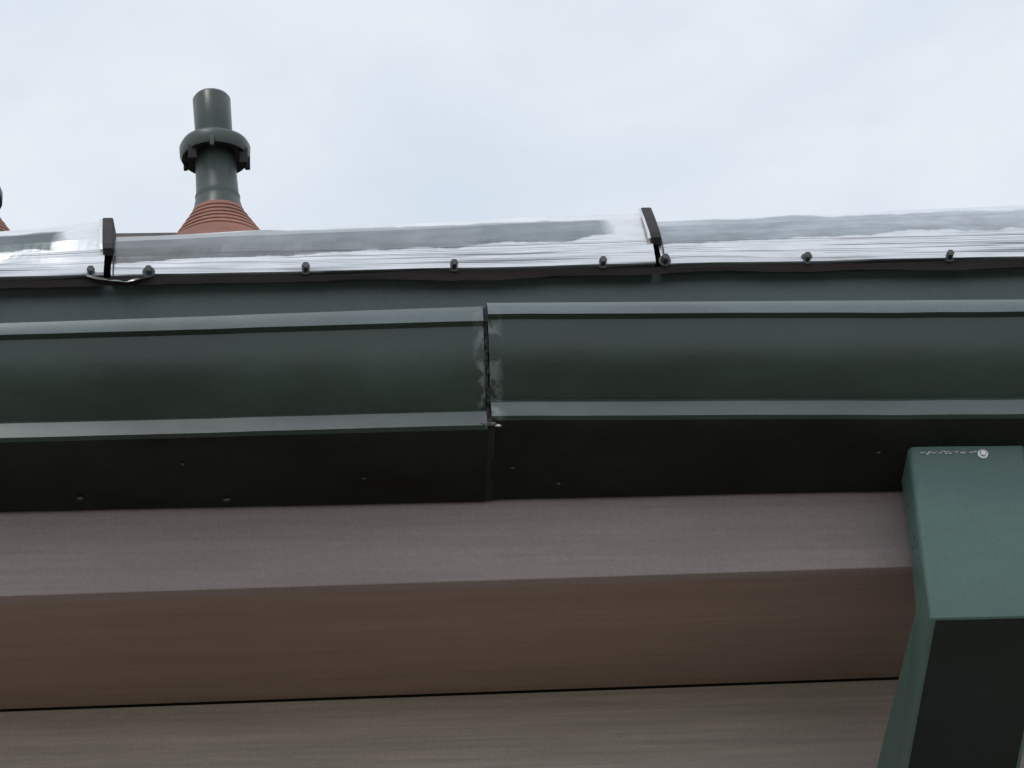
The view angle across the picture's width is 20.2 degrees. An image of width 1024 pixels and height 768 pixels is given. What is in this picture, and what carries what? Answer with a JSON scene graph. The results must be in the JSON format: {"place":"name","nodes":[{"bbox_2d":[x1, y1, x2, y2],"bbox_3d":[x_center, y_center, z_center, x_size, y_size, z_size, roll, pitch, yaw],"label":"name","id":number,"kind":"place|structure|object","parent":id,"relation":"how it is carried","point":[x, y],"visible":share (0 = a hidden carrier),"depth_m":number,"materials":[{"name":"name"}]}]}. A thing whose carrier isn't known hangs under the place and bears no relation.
{"place":"outdoors","nodes":[
{"label":"outdoors","id":0,"kind":"place"},
{"bbox_2d":[0,0,1023,232],"label":"sky","id":1,"kind":"structure","parent":0,"point":[349,112],"materials":[{"name":"white"}]},
{"label":"ground","id":2,"kind":"structure","parent":0,"visible":0},
{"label":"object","id":3,"kind":"object","parent":2,"relation":"on","visible":0},
{"bbox_2d":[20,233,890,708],"bbox_3d":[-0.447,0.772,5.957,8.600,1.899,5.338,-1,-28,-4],"label":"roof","id":4,"kind":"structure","parent":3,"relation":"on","point":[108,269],"depth_m":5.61,"materials":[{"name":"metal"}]},
{"bbox_2d":[0,187,9,230],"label":"vent pipe","id":5,"kind":"object","parent":4,"relation":"on","point":[3,227],"visible":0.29,"depth_m":5.17,"materials":[{"name":"green paint"}]},
{"bbox_2d":[176,88,259,234],"bbox_3d":[-0.530,-0.353,5.269,0.236,0.415,0.235,-1,-28,-4],"label":"vent pipe","id":6,"kind":"object","parent":4,"relation":"on","point":[214,149],"visible":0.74,"depth_m":5.25,"materials":[{"name":"green paint"},{"name":"terracotta-red rubber"}]},
{"bbox_2d":[0,205,1023,287],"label":"gutter guard","id":7,"kind":"object","parent":4,"relation":"attached to","point":[78,255],"visible":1,"depth_m":3.38,"materials":[{"name":"clear"}]},
{"bbox_2d":[0,573,915,708],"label":"soffit","id":8,"kind":"structure","parent":3,"relation":"on","point":[231,648],"depth_m":3.36,"materials":[{"name":"brown paint"}]},
{"bbox_2d":[0,491,911,602],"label":"fascia board","id":9,"kind":"object","parent":8,"relation":"attached to","point":[80,555],"visible":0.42,"depth_m":3.23,"materials":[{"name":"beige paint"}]},
{"bbox_2d":[0,299,1023,511],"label":"rain gutter","id":10,"kind":"object","parent":9,"relation":"attached to","point":[494,401],"visible":1,"depth_m":3.21,"materials":[{"name":"green paint"}]},
{"bbox_2d":[877,446,1023,767],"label":"downspout","id":11,"kind":"object","parent":10,"relation":"attached to","point":[958,701],"visible":1,"depth_m":3.21,"materials":[{"name":"green paint"}]},
{"bbox_2d":[0,267,1023,322],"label":"drip edge","id":12,"kind":"object","parent":9,"relation":"attached to","point":[47,304],"visible":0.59,"depth_m":3.36,"materials":[{"name":"paint"}]},
{"bbox_3d":[-0.249,0.628,3.364,8.000,0.220,0.016,-1,-28,-4],"label":"siding","id":13,"kind":"object","parent":3,"relation":"attached to","visible":0},
{"bbox_2d":[0,680,1023,767],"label":"siding","id":14,"kind":"object","parent":13,"relation":"on","point":[823,725],"visible":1,"depth_m":3.49,"materials":[{"name":"beige paint"}]},
{"bbox_2d":[0,677,898,711],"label":"siding shadow gap","id":15,"kind":"object","parent":14,"relation":"attached to","point":[431,695],"visible":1,"depth_m":3.52,"materials":[{"name":"black rubber"}]}
]}

